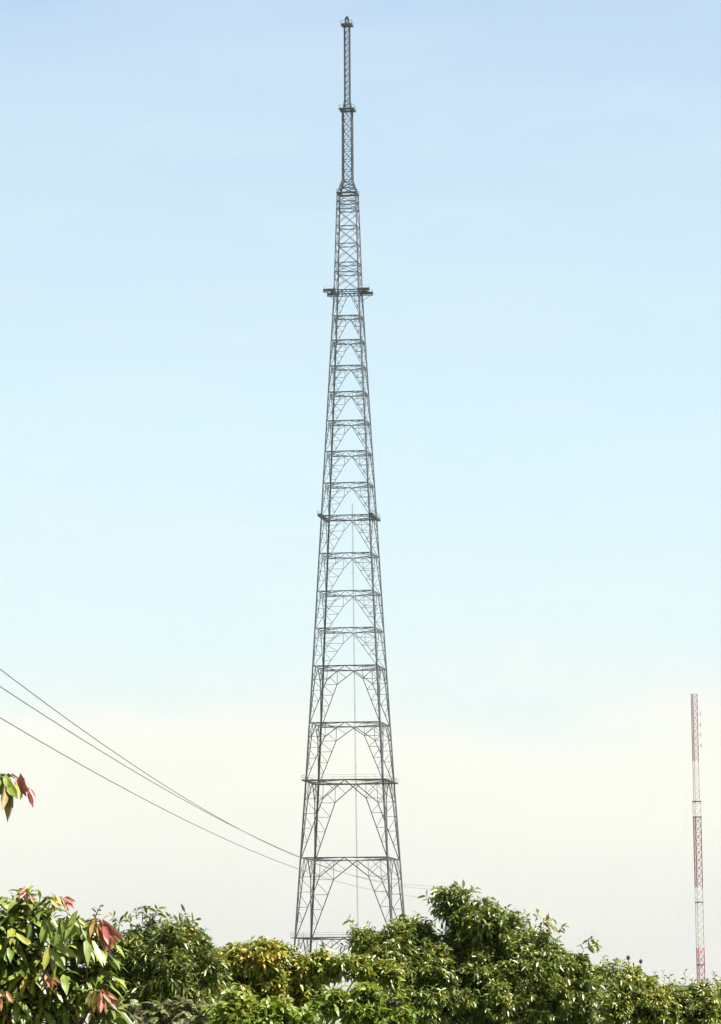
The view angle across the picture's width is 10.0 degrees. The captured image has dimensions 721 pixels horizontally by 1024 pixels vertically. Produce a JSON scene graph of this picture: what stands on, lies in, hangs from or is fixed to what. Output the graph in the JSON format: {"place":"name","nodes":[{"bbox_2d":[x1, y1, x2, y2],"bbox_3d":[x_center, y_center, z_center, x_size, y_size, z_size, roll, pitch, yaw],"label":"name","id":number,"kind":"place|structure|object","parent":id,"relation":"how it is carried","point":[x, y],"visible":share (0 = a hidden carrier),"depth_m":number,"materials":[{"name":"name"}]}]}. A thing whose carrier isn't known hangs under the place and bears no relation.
{"place":"outdoors","nodes":[
{"label":"outdoors","id":0,"kind":"place"},
{"bbox_2d":[0,0,720,1022],"label":"sky","id":1,"kind":"structure","parent":0,"point":[538,182],"materials":[{"name":"blue"}]},
{"bbox_3d":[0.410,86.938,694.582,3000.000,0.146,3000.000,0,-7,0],"label":"ground","id":2,"kind":"structure","parent":0,"visible":0},
{"bbox_2d":[0,773,136,1023],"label":"broad leaved tree","id":3,"kind":"object","parent":2,"relation":"on","point":[29,993],"visible":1,"depth_m":17.78,"materials":[{"name":"green plant"}]},
{"bbox_2d":[91,904,232,1023],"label":"fine leaved bush","id":4,"kind":"object","parent":2,"relation":"on","point":[169,959],"visible":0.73,"depth_m":28.69,"materials":[{"name":"green plant"}]},
{"bbox_2d":[122,992,215,1023],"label":"feathery shrub","id":5,"kind":"object","parent":2,"relation":"on","point":[183,1013],"visible":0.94,"depth_m":23.79,"materials":[{"name":"green plant"}]},
{"bbox_2d":[200,985,323,1023],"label":"lime shrub","id":6,"kind":"object","parent":2,"relation":"on","point":[233,1007],"visible":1,"depth_m":22.79,"materials":[{"name":"green plant"}]},
{"bbox_2d":[196,935,408,1023],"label":"creeper bush","id":7,"kind":"object","parent":2,"relation":"on","point":[263,968],"visible":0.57,"depth_m":33.69,"materials":[{"name":"green plant"}]},
{"bbox_2d":[291,16,404,1003],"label":"lattice tower","id":8,"kind":"structure","parent":2,"relation":"on","point":[373,514],"depth_m":923.29,"materials":[{"name":"metal"}]},
{"bbox_2d":[304,981,421,1023],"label":"lime shrub","id":9,"kind":"object","parent":2,"relation":"on","point":[362,1003],"visible":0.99,"depth_m":29.71,"materials":[{"name":"green plant"}]},
{"bbox_2d":[335,880,615,1023],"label":"rounded bush","id":10,"kind":"object","parent":2,"relation":"on","point":[485,963],"visible":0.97,"depth_m":39.55,"materials":[{"name":"green plant"}]},
{"bbox_2d":[586,954,720,1023],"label":"hedge bush","id":11,"kind":"object","parent":2,"relation":"on","point":[640,998],"visible":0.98,"depth_m":42.37,"materials":[{"name":"green plant"}]},
{"bbox_2d":[587,694,720,986],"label":"guyed mast","id":12,"kind":"object","parent":2,"relation":"on","point":[695,816],"visible":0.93,"depth_m":1007.37,"materials":[{"name":"red metal"}]},
{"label":"utility pole","id":13,"kind":"object","parent":2,"relation":"on","visible":0},
{"bbox_2d":[0,686,424,888],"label":"overhead wire","id":14,"kind":"object","parent":13,"relation":"attached to","point":[160,786],"visible":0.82,"depth_m":79.74,"materials":[{"name":"metal"}]},
{"bbox_2d":[0,717,425,897],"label":"overhead wire","id":15,"kind":"object","parent":13,"relation":"attached to","point":[164,809],"visible":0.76,"depth_m":79.28,"materials":[{"name":"metal"}]},
{"bbox_2d":[0,669,442,886],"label":"overhead wire","id":16,"kind":"object","parent":13,"relation":"attached to","point":[154,778],"visible":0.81,"depth_m":79.12,"materials":[{"name":"metal"}]}
]}

